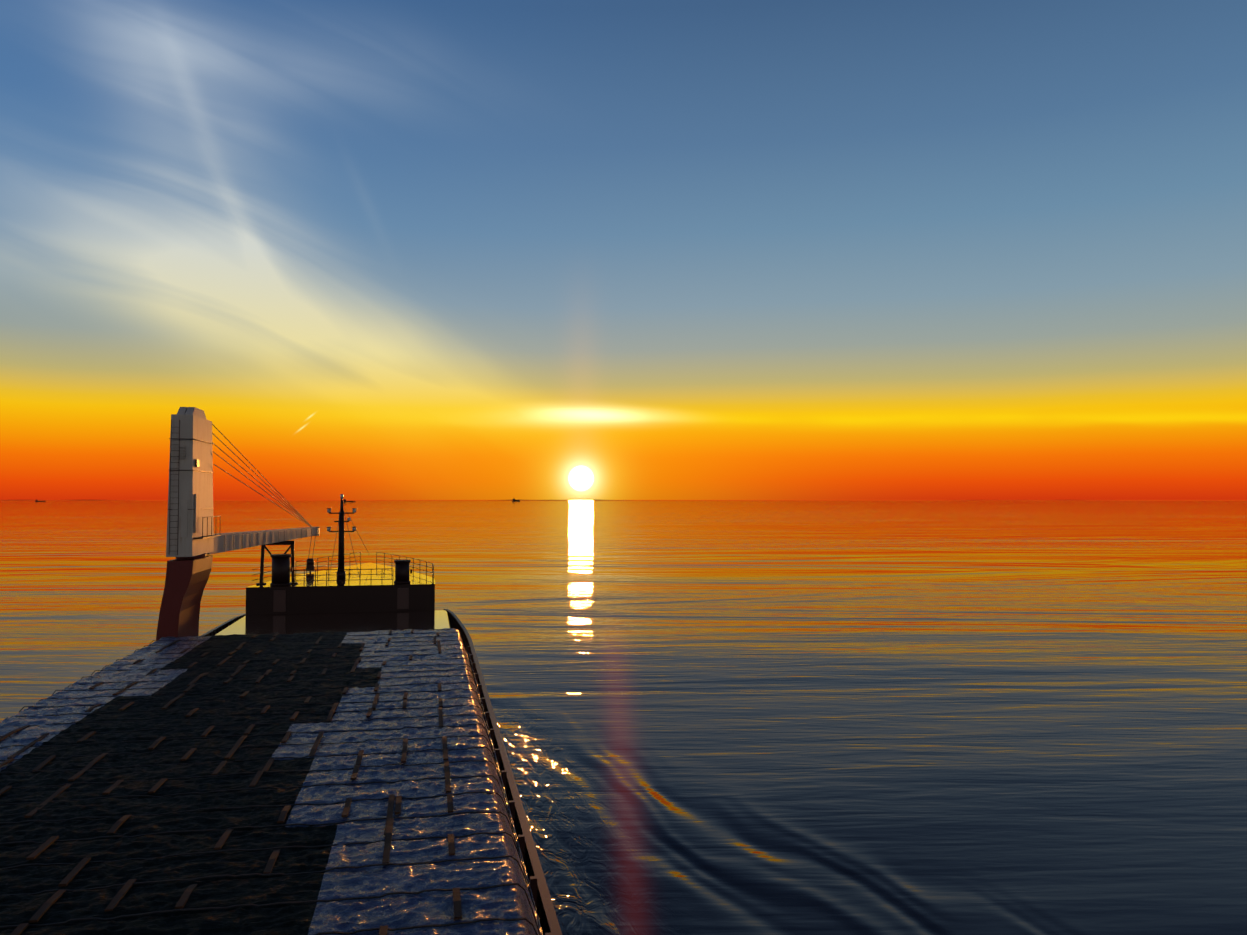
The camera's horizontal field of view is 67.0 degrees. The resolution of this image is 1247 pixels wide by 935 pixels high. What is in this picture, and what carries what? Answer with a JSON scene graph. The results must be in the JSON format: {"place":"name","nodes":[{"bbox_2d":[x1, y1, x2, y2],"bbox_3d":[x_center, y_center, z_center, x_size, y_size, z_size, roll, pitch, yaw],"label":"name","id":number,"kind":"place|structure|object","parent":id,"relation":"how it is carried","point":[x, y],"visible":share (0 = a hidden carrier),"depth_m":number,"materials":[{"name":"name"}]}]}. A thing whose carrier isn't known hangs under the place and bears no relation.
{"place":"outdoors","nodes":[
{"label":"outdoors","id":0,"kind":"place"},
{"bbox_2d":[201,609,561,934],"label":"ship bulwarks","id":1,"kind":"object","parent":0,"point":[548,919],"visible":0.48,"depth_m":25.33,"materials":[{"name":"brown metal"}]},
{"bbox_2d":[0,500,1246,934],"bbox_3d":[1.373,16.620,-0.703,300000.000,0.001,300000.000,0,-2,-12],"label":"sea water","id":2,"kind":"structure","parent":0,"point":[870,716],"depth_m":86.75,"materials":[{"name":"blue liquid"}]},
{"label":"ship","id":3,"kind":"object","parent":2,"relation":"on","visible":0},
{"bbox_2d":[156,407,319,639],"bbox_3d":[-24.938,5.010,63.964,2.593,15.371,32.805,0,-2,-7],"label":"deck crane","id":4,"kind":"object","parent":3,"relation":"on","point":[193,539],"visible":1,"depth_m":48.48,"materials":[{"name":"white paint"}]},
{"bbox_2d":[212,424,315,557],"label":"crane cables","id":5,"kind":"object","parent":4,"relation":"attached to","point":[303,519],"visible":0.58,"depth_m":62.13,"materials":[{"name":"black metal"}]},
{"bbox_2d":[307,558,314,572],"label":"crane hook block","id":6,"kind":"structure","parent":5,"relation":"hanging from","point":[310,565],"depth_m":78.69,"materials":[{"name":"black metal"}]},
{"bbox_2d":[0,629,540,934],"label":"lashing straps","id":7,"kind":"object","parent":3,"relation":"on","point":[311,901],"visible":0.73,"depth_m":22.09,"materials":[{"name":"black"}]},
{"bbox_2d":[216,610,450,634],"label":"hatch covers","id":8,"kind":"object","parent":3,"relation":"on","point":[320,622],"visible":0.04,"depth_m":61.15,"materials":[{"name":"metal"}]},
{"bbox_2d":[245,563,434,614],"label":"forecastle","id":9,"kind":"object","parent":3,"relation":"on","point":[350,593],"visible":0.71,"depth_m":67.03,"materials":[{"name":"paint"}]},
{"bbox_2d":[256,541,297,584],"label":"support frame","id":10,"kind":"object","parent":9,"relation":"on","point":[290,543],"visible":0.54,"depth_m":68.11,"materials":[{"name":"paint"}]},
{"bbox_2d":[270,554,292,585],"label":"vent post","id":11,"kind":"object","parent":9,"relation":"on","point":[281,569],"visible":0.98,"depth_m":66.62,"materials":[{"name":"metal"}]},
{"bbox_2d":[252,552,433,585],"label":"railing","id":12,"kind":"object","parent":9,"relation":"on","point":[326,580],"visible":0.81,"depth_m":69.83,"materials":[{"name":"metal"}]},
{"bbox_2d":[326,494,366,580],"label":"foremast","id":13,"kind":"object","parent":9,"relation":"on","point":[341,531],"visible":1,"depth_m":73.31,"materials":[{"name":"metal"}]},
{"bbox_2d":[394,560,411,583],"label":"vent post","id":14,"kind":"object","parent":9,"relation":"on","point":[402,567],"visible":1,"depth_m":68.38,"materials":[{"name":"metal"}]},
{"bbox_2d":[0,0,1246,499],"label":"sky","id":15,"kind":"structure","parent":0,"point":[387,249],"materials":[{"name":"blue"}]},
{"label":"cargo packages","id":16,"kind":"object","parent":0,"visible":0},
{"bbox_2d":[0,628,542,934],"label":"deck cargo","id":17,"kind":"object","parent":16,"relation":"on","point":[423,908],"visible":0.9,"depth_m":20.73},
{"bbox_2d":[0,629,461,934],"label":"wooden planks","id":18,"kind":"object","parent":17,"relation":"on","point":[58,894],"visible":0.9,"depth_m":22.02,"materials":[{"name":"brown wood"}]}
]}

